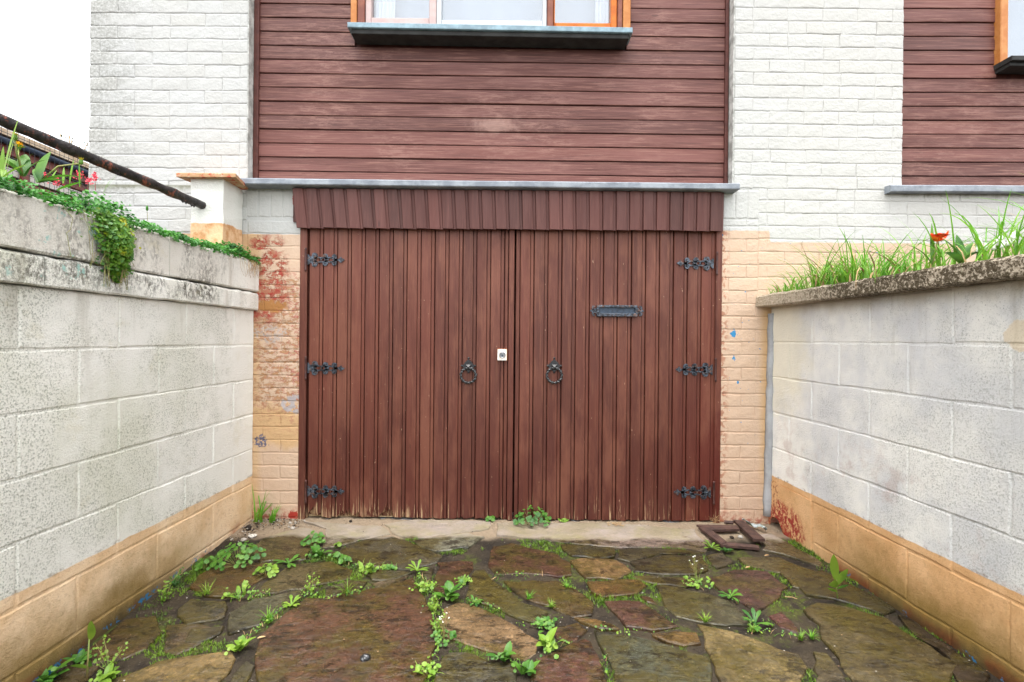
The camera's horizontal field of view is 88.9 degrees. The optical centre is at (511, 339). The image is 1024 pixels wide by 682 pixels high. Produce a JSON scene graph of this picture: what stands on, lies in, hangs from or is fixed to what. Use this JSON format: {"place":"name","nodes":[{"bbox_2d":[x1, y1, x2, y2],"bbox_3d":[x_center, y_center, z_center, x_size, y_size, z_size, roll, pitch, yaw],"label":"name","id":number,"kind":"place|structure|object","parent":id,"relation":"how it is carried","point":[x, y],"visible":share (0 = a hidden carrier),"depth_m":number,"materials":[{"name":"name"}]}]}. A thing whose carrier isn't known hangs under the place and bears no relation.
{"place":"outdoors","nodes":[
{"label":"outdoors","id":0,"kind":"place"},
{"bbox_2d":[0,0,90,162],"label":"sky","id":1,"kind":"structure","parent":0,"point":[45,45],"materials":[{"name":"white"}]},
{"bbox_2d":[53,516,1002,681],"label":"driveway","id":2,"kind":"structure","parent":0,"point":[312,644],"depth_m":2.05,"materials":[{"name":"stone"}]},
{"bbox_2d":[35,658,74,681],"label":"weed","id":3,"kind":"object","parent":2,"relation":"on","point":[44,677],"visible":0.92,"depth_m":1.71,"materials":[{"name":"green plant"}]},
{"bbox_2d":[63,649,96,663],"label":"weed","id":4,"kind":"object","parent":2,"relation":"on","point":[80,655],"visible":0.96,"depth_m":1.80,"materials":[{"name":"green plant"}]},
{"bbox_2d":[71,621,95,680],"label":"stalked weed","id":5,"kind":"object","parent":2,"relation":"on","point":[91,630],"visible":1,"depth_m":1.70,"materials":[{"name":"green plant"}]},
{"bbox_2d":[89,662,120,681],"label":"weed","id":6,"kind":"object","parent":2,"relation":"on","point":[109,672],"visible":1,"depth_m":1.71,"materials":[{"name":"green plant"}]},
{"bbox_2d":[92,635,127,671],"bbox_3d":[-1.344,1.054,1.753,0.092,0.114,0.058,1,0,-15],"label":"weed","id":7,"kind":"object","parent":2,"relation":"on","point":[106,656],"visible":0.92,"depth_m":1.75,"materials":[{"name":"green plant"}]},
{"bbox_2d":[157,580,172,600],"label":"weed","id":8,"kind":"object","parent":2,"relation":"on","point":[164,595],"visible":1,"depth_m":2.17,"materials":[{"name":"green plant"}]},
{"bbox_2d":[168,567,183,584],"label":"weed","id":9,"kind":"object","parent":2,"relation":"on","point":[175,581],"visible":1,"depth_m":2.30,"materials":[{"name":"green plant"}]},
{"bbox_2d":[194,556,219,570],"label":"weed","id":10,"kind":"object","parent":2,"relation":"on","point":[201,563],"visible":0.92,"depth_m":2.42,"materials":[{"name":"green plant"}]},
{"bbox_2d":[198,580,217,594],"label":"grass tuft","id":11,"kind":"object","parent":2,"relation":"on","point":[205,591],"visible":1,"depth_m":2.22,"materials":[{"name":"green plant"}]},
{"bbox_2d":[210,541,265,570],"bbox_3d":[-1.302,1.016,2.496,0.244,0.106,0.235,1,0,0],"label":"weed","id":12,"kind":"object","parent":2,"relation":"on","point":[228,554],"visible":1,"depth_m":2.46,"materials":[{"name":"green plant"}]},
{"bbox_2d":[224,635,254,654],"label":"weed","id":13,"kind":"object","parent":2,"relation":"on","point":[241,642],"visible":1,"depth_m":1.85,"materials":[{"name":"green plant"}]},
{"bbox_2d":[221,580,258,600],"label":"weed","id":14,"kind":"object","parent":2,"relation":"on","point":[245,584],"visible":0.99,"depth_m":2.20,"materials":[{"name":"green plant"}]},
{"bbox_2d":[252,487,271,522],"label":"grass tuft","id":15,"kind":"object","parent":2,"relation":"on","point":[260,513],"visible":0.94,"depth_m":2.98,"materials":[{"name":"green plant"}]},
{"bbox_2d":[252,563,278,577],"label":"weed","id":16,"kind":"object","parent":2,"relation":"on","point":[274,568],"visible":1,"depth_m":2.37,"materials":[{"name":"green plant"}]},
{"bbox_2d":[255,605,278,622],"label":"grass tuft","id":17,"kind":"object","parent":2,"relation":"on","point":[268,615],"visible":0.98,"depth_m":2.02,"materials":[{"name":"green plant"}]},
{"bbox_2d":[269,505,281,522],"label":"grass tuft","id":18,"kind":"object","parent":2,"relation":"on","point":[272,518],"visible":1,"depth_m":2.96,"materials":[{"name":"green plant"}]},
{"bbox_2d":[273,554,299,567],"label":"weed","id":19,"kind":"object","parent":2,"relation":"on","point":[289,563],"visible":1,"depth_m":2.48,"materials":[{"name":"green plant"}]},
{"bbox_2d":[282,595,299,607],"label":"weed","id":20,"kind":"object","parent":2,"relation":"on","point":[297,597],"visible":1,"depth_m":2.13,"materials":[{"name":"green plant"}]},
{"bbox_2d":[304,572,319,592],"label":"weed","id":21,"kind":"object","parent":2,"relation":"on","point":[312,589],"visible":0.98,"depth_m":2.22,"materials":[{"name":"green plant"}]},
{"bbox_2d":[300,530,325,545],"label":"weed","id":22,"kind":"object","parent":2,"relation":"on","point":[315,539],"visible":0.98,"depth_m":2.69,"materials":[{"name":"green plant"}]},
{"bbox_2d":[305,545,331,557],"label":"weed","id":23,"kind":"object","parent":2,"relation":"on","point":[316,551],"visible":1,"depth_m":2.56,"materials":[{"name":"green plant"}]},
{"bbox_2d":[332,551,342,558],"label":"weed","id":24,"kind":"object","parent":2,"relation":"on","point":[337,554],"visible":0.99,"depth_m":2.53,"materials":[{"name":"green plant"}]},
{"bbox_2d":[338,555,351,563],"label":"weed","id":25,"kind":"object","parent":2,"relation":"on","point":[345,557],"visible":1,"depth_m":2.49,"materials":[{"name":"green plant"}]},
{"bbox_2d":[336,578,356,593],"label":"grass tuft","id":26,"kind":"object","parent":2,"relation":"on","point":[346,589],"visible":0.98,"depth_m":2.21,"materials":[{"name":"green plant"}]},
{"bbox_2d":[360,653,370,661],"bbox_3d":[-0.503,1.093,1.790,0.038,0.032,0.038,1,0,0],"label":"pebble","id":27,"kind":"object","parent":2,"relation":"on","point":[365,657],"visible":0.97,"depth_m":1.78,"materials":[{"name":"grey stone"}]},
{"bbox_2d":[358,558,384,574],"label":"weed","id":28,"kind":"object","parent":2,"relation":"on","point":[367,566],"visible":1,"depth_m":2.40,"materials":[{"name":"green plant"}]},
{"bbox_2d":[382,562,397,569],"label":"weed","id":29,"kind":"object","parent":2,"relation":"on","point":[392,566],"visible":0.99,"depth_m":2.43,"materials":[{"name":"green plant"}]},
{"bbox_2d":[406,559,427,570],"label":"weed","id":30,"kind":"object","parent":2,"relation":"on","point":[415,567],"visible":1,"depth_m":2.42,"materials":[{"name":"green plant"}]},
{"bbox_2d":[409,579,438,592],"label":"weed","id":31,"kind":"object","parent":2,"relation":"on","point":[421,585],"visible":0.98,"depth_m":2.25,"materials":[{"name":"green plant"}]},
{"bbox_2d":[410,661,443,677],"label":"weed","id":32,"kind":"object","parent":2,"relation":"on","point":[418,667],"visible":1,"depth_m":1.72,"materials":[{"name":"green plant"}]},
{"bbox_2d":[426,595,440,610],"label":"weed","id":33,"kind":"object","parent":2,"relation":"on","point":[432,607],"visible":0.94,"depth_m":2.08,"materials":[{"name":"green plant"}]},
{"bbox_2d":[430,608,444,630],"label":"weed","id":34,"kind":"object","parent":2,"relation":"on","point":[435,627],"visible":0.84,"depth_m":1.95,"materials":[{"name":"green plant"}]},
{"bbox_2d":[430,612,456,646],"bbox_3d":[-0.252,1.045,1.901,0.086,0.096,0.091,1,0,27],"label":"weed","id":35,"kind":"object","parent":2,"relation":"on","point":[452,635],"visible":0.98,"depth_m":1.90,"materials":[{"name":"green plant"}]},
{"bbox_2d":[433,579,463,600],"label":"weed","id":36,"kind":"object","parent":2,"relation":"on","point":[449,587],"visible":0.99,"depth_m":2.18,"materials":[{"name":"green plant"}]},
{"bbox_2d":[454,574,472,584],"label":"weed","id":37,"kind":"object","parent":2,"relation":"on","point":[465,578],"visible":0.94,"depth_m":2.31,"materials":[{"name":"green plant"}]},
{"bbox_2d":[467,595,481,605],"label":"weed","id":38,"kind":"object","parent":2,"relation":"on","point":[472,597],"visible":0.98,"depth_m":2.14,"materials":[{"name":"green plant"}]},
{"bbox_2d":[159,554,801,675],"bbox_3d":[-0.235,1.075,2.076,2.596,0.068,0.745,1,0,10],"label":"ground cover","id":39,"kind":"object","parent":2,"relation":"on","point":[436,634],"visible":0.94,"depth_m":2.07,"materials":[{"name":"green plant"}]},
{"bbox_2d":[485,516,494,520],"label":"weed","id":40,"kind":"object","parent":2,"relation":"on","point":[490,518],"visible":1,"depth_m":3.00,"materials":[{"name":"green plant"}]},
{"bbox_2d":[486,641,516,666],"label":"weed","id":41,"kind":"object","parent":2,"relation":"on","point":[507,652],"visible":0.95,"depth_m":1.78,"materials":[{"name":"green plant"}]},
{"bbox_2d":[512,659,539,675],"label":"weed","id":42,"kind":"object","parent":2,"relation":"on","point":[528,666],"visible":1,"depth_m":1.71,"materials":[{"name":"green plant"}]},
{"bbox_2d":[513,505,550,526],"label":"weed","id":43,"kind":"object","parent":2,"relation":"on","point":[529,518],"visible":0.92,"depth_m":2.94,"materials":[{"name":"green plant"}]},
{"bbox_2d":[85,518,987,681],"bbox_3d":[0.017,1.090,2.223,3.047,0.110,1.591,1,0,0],"label":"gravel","id":44,"kind":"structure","parent":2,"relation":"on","point":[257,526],"depth_m":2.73,"materials":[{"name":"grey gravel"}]},
{"bbox_2d":[110,536,964,681],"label":"moss","id":45,"kind":"object","parent":2,"relation":"on","point":[335,561],"visible":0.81,"depth_m":2.23,"materials":[{"name":"green plant"}]},
{"bbox_2d":[533,616,559,633],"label":"weed","id":46,"kind":"object","parent":2,"relation":"on","point":[540,622],"visible":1,"depth_m":1.97,"materials":[{"name":"green plant"}]},
{"bbox_2d":[536,627,563,658],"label":"weed","id":47,"kind":"object","parent":2,"relation":"on","point":[548,640],"visible":0.98,"depth_m":1.84,"materials":[{"name":"green plant"}]},
{"bbox_2d":[547,597,555,607],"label":"grass tuft","id":48,"kind":"object","parent":2,"relation":"on","point":[551,605],"visible":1,"depth_m":2.11,"materials":[{"name":"green plant"}]},
{"bbox_2d":[558,518,567,522],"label":"weed","id":49,"kind":"object","parent":2,"relation":"on","point":[564,520],"visible":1,"depth_m":3.02,"materials":[{"name":"green plant"}]},
{"bbox_2d":[682,555,713,588],"bbox_3d":[0.814,1.010,2.274,0.128,0.129,0.120,1,0,0],"label":"weed","id":50,"kind":"object","parent":2,"relation":"on","point":[696,583],"visible":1,"depth_m":2.28,"materials":[{"name":"green plant"}]},
{"bbox_2d":[698,610,710,622],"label":"grass tuft","id":51,"kind":"object","parent":2,"relation":"on","point":[705,620],"visible":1,"depth_m":2.00,"materials":[{"name":"green plant"}]},
{"bbox_2d":[703,540,719,550],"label":"weed","id":52,"kind":"object","parent":2,"relation":"on","point":[713,543],"visible":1,"depth_m":2.66,"materials":[{"name":"green plant"}]},
{"bbox_2d":[720,547,733,551],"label":"weed","id":53,"kind":"object","parent":2,"relation":"on","point":[725,549],"visible":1,"depth_m":2.61,"materials":[{"name":"green plant"}]},
{"bbox_2d":[724,520,733,524],"bbox_3d":[1.236,1.043,2.976,0.049,0.024,0.020,1,0,27],"label":"wood splinter","id":54,"kind":"object","parent":2,"relation":"on","point":[728,522],"visible":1,"depth_m":2.97,"materials":[{"name":"brown wood"}]},
{"bbox_2d":[718,589,741,600],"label":"weed","id":55,"kind":"object","parent":2,"relation":"on","point":[727,595],"visible":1,"depth_m":2.17,"materials":[{"name":"green plant"}]},
{"bbox_2d":[696,520,764,549],"bbox_3d":[1.173,1.042,2.798,0.282,0.031,0.359,1,0,0],"label":"broken wooden frame","id":56,"kind":"object","parent":2,"relation":"on","point":[749,531],"visible":1,"depth_m":2.80,"materials":[{"name":"brown wood"}]},
{"bbox_2d":[748,621,757,632],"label":"grass tuft","id":57,"kind":"object","parent":2,"relation":"on","point":[751,628],"visible":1,"depth_m":1.93,"materials":[{"name":"green plant"}]},
{"bbox_2d":[742,518,766,530],"bbox_3d":[1.364,1.041,2.936,0.037,0.040,0.154,1,0,-36],"label":"paper wrapper","id":58,"kind":"object","parent":2,"relation":"on","point":[755,525],"visible":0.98,"depth_m":2.93,"materials":[{"name":"white paper"}]},
{"bbox_2d":[742,607,772,631],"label":"weed","id":59,"kind":"object","parent":2,"relation":"on","point":[753,612],"visible":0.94,"depth_m":1.98,"materials":[{"name":"green plant"}]},
{"bbox_2d":[795,627,806,640],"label":"grass tuft","id":60,"kind":"object","parent":2,"relation":"on","point":[800,636],"visible":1,"depth_m":1.88,"materials":[{"name":"green plant"}]},
{"bbox_2d":[806,630,818,638],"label":"grass tuft","id":61,"kind":"object","parent":2,"relation":"on","point":[812,635],"visible":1,"depth_m":1.88,"materials":[{"name":"green plant"}]},
{"bbox_2d":[828,554,847,598],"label":"dock seedling","id":62,"kind":"object","parent":2,"relation":"on","point":[837,576],"visible":0.96,"depth_m":2.14,"materials":[{"name":"green plant"}]},
{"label":"garden soil","id":63,"kind":"structure","parent":0,"visible":0},
{"bbox_2d":[0,127,88,204],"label":"neighbour house","id":64,"kind":"structure","parent":63,"relation":"on","point":[38,152],"depth_m":6.65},
{"bbox_2d":[0,127,88,207],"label":"wire fence","id":65,"kind":"object","parent":63,"relation":"on","point":[46,170],"visible":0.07,"depth_m":4.72,"materials":[{"name":"grey metal"}]},
{"bbox_2d":[59,131,87,150],"bbox_3d":[-11.318,-2.862,13.502,0.843,5.027,0.196,1,0,0],"label":"distant tree","id":66,"kind":"object","parent":63,"relation":"on","point":[61,135],"visible":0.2,"depth_m":13.49,"materials":[{"name":"grey plant"}]},
{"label":"ground","id":67,"kind":"structure","parent":0,"visible":0},
{"bbox_2d":[0,189,258,681],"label":"retaining wall","id":68,"kind":"structure","parent":67,"relation":"on","point":[126,421],"depth_m":1.96,"materials":[{"name":"white concrete"}]},
{"bbox_2d":[92,171,100,190],"bbox_3d":[-1.659,-0.630,2.081,0.044,0.076,0.021,1,0,0],"label":"red valerian","id":69,"kind":"object","parent":68,"relation":"on","point":[95,177],"visible":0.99,"depth_m":2.08,"materials":[{"name":"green plant"}]},
{"bbox_2d":[0,174,261,289],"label":"creeping plant","id":70,"kind":"object","parent":68,"relation":"on","point":[118,246],"visible":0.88,"depth_m":1.92,"materials":[{"name":"green plant"}]},
{"bbox_2d":[0,115,31,176],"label":"wild grass","id":71,"kind":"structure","parent":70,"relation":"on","point":[4,172],"depth_m":1.64,"materials":[{"name":"green plant"}]},
{"bbox_2d":[5,132,42,176],"bbox_3d":[-1.621,-0.594,1.694,0.121,0.128,0.105,1,0,0],"label":"dandelion","id":72,"kind":"object","parent":70,"relation":"on","point":[23,171],"visible":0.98,"depth_m":1.71,"materials":[{"name":"green plant"}]},
{"bbox_2d":[32,152,83,182],"bbox_3d":[-1.598,-0.598,1.823,0.152,0.121,0.069,1,0,-10],"label":"dandelion","id":73,"kind":"object","parent":70,"relation":"on","point":[38,173],"visible":1,"depth_m":1.81,"materials":[{"name":"green plant"}]},
{"bbox_2d":[53,177,63,187],"bbox_3d":[-1.660,-0.573,1.901,0.057,0.044,0.021,1,0,13],"label":"red valerian","id":74,"kind":"object","parent":70,"relation":"on","point":[56,183],"visible":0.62,"depth_m":1.90,"materials":[{"name":"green plant"}]},
{"bbox_2d":[50,160,83,189],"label":"wild grass","id":75,"kind":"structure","parent":70,"relation":"on","point":[67,185],"depth_m":1.91,"materials":[{"name":"green plant"}]},
{"bbox_2d":[85,177,94,184],"bbox_3d":[-1.657,-0.610,2.050,0.038,0.053,0.022,1,0,0],"label":"red valerian","id":76,"kind":"object","parent":70,"relation":"attached to","point":[89,179],"visible":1,"depth_m":2.05,"materials":[{"name":"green plant"}]},
{"bbox_2d":[176,173,247,253],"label":"garden pillar","id":77,"kind":"structure","parent":68,"relation":"on","point":[219,218],"depth_m":2.82,"materials":[{"name":"white paint"}]},
{"bbox_2d":[0,113,205,208],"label":"handrail","id":78,"kind":"object","parent":77,"relation":"attached to","point":[44,138],"visible":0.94,"depth_m":2.23,"materials":[{"name":"black metal"}]},
{"bbox_2d":[88,0,1023,523],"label":"house","id":79,"kind":"structure","parent":67,"relation":"on","point":[516,256],"depth_m":3.03,"materials":[{"name":"paint"}]},
{"bbox_2d":[304,228,514,519],"bbox_3d":[-0.598,0.171,3.047,1.216,1.746,0.085,1,0,0],"label":"garage door","id":80,"kind":"structure","parent":79,"relation":"in","point":[410,368],"depth_m":3.03,"materials":[{"name":"brown wood"}]},
{"bbox_2d":[351,0,630,26],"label":"window","id":81,"kind":"structure","parent":79,"relation":"in","point":[582,13],"depth_m":3.23,"materials":[{"name":"orange wood"}]},
{"bbox_2d":[514,230,717,520],"bbox_3d":[0.602,0.182,3.047,1.170,1.748,0.085,1,0,0],"label":"garage door","id":82,"kind":"structure","parent":79,"relation":"in","point":[615,330],"depth_m":3.03,"materials":[{"name":"brown wood"}]},
{"bbox_2d":[993,0,1023,70],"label":"window","id":83,"kind":"structure","parent":79,"relation":"in","point":[1009,14],"depth_m":3.23,"materials":[{"name":"orange wood"}]},
{"bbox_2d":[756,254,1023,681],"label":"retaining wall","id":84,"kind":"structure","parent":67,"relation":"on","point":[894,450],"depth_m":2.00,"materials":[{"name":"grey concrete"}]},
{"bbox_2d":[765,188,1023,293],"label":"grass","id":85,"kind":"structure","parent":84,"relation":"on","point":[851,273],"depth_m":2.13,"materials":[{"name":"green plant"}]},
{"bbox_2d":[909,224,948,266],"bbox_3d":[1.545,-0.351,1.940,0.127,0.167,0.058,1,0,32],"label":"tulip","id":86,"kind":"object","parent":85,"relation":"on","point":[937,237],"visible":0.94,"depth_m":1.93,"materials":[{"name":"orange plant"}]},
{"bbox_2d":[1000,232,1015,256],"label":"bluebell","id":87,"kind":"object","parent":85,"relation":"on","point":[1013,235],"visible":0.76,"depth_m":1.66,"materials":[{"name":"white plant"}]},
{"bbox_2d":[944,235,976,262],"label":"broad leaf clump","id":88,"kind":"object","parent":84,"relation":"on","point":[957,256],"visible":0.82,"depth_m":1.80,"materials":[{"name":"green plant"}]},
{"bbox_2d":[976,237,987,256],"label":"bluebell","id":89,"kind":"object","parent":84,"relation":"on","point":[980,247],"visible":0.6,"depth_m":1.75,"materials":[{"name":"white plant"}]},
{"bbox_2d":[991,235,1005,258],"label":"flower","id":90,"kind":"object","parent":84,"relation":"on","point":[996,245],"visible":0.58,"depth_m":1.70,"materials":[{"name":"white plant"}]}
]}

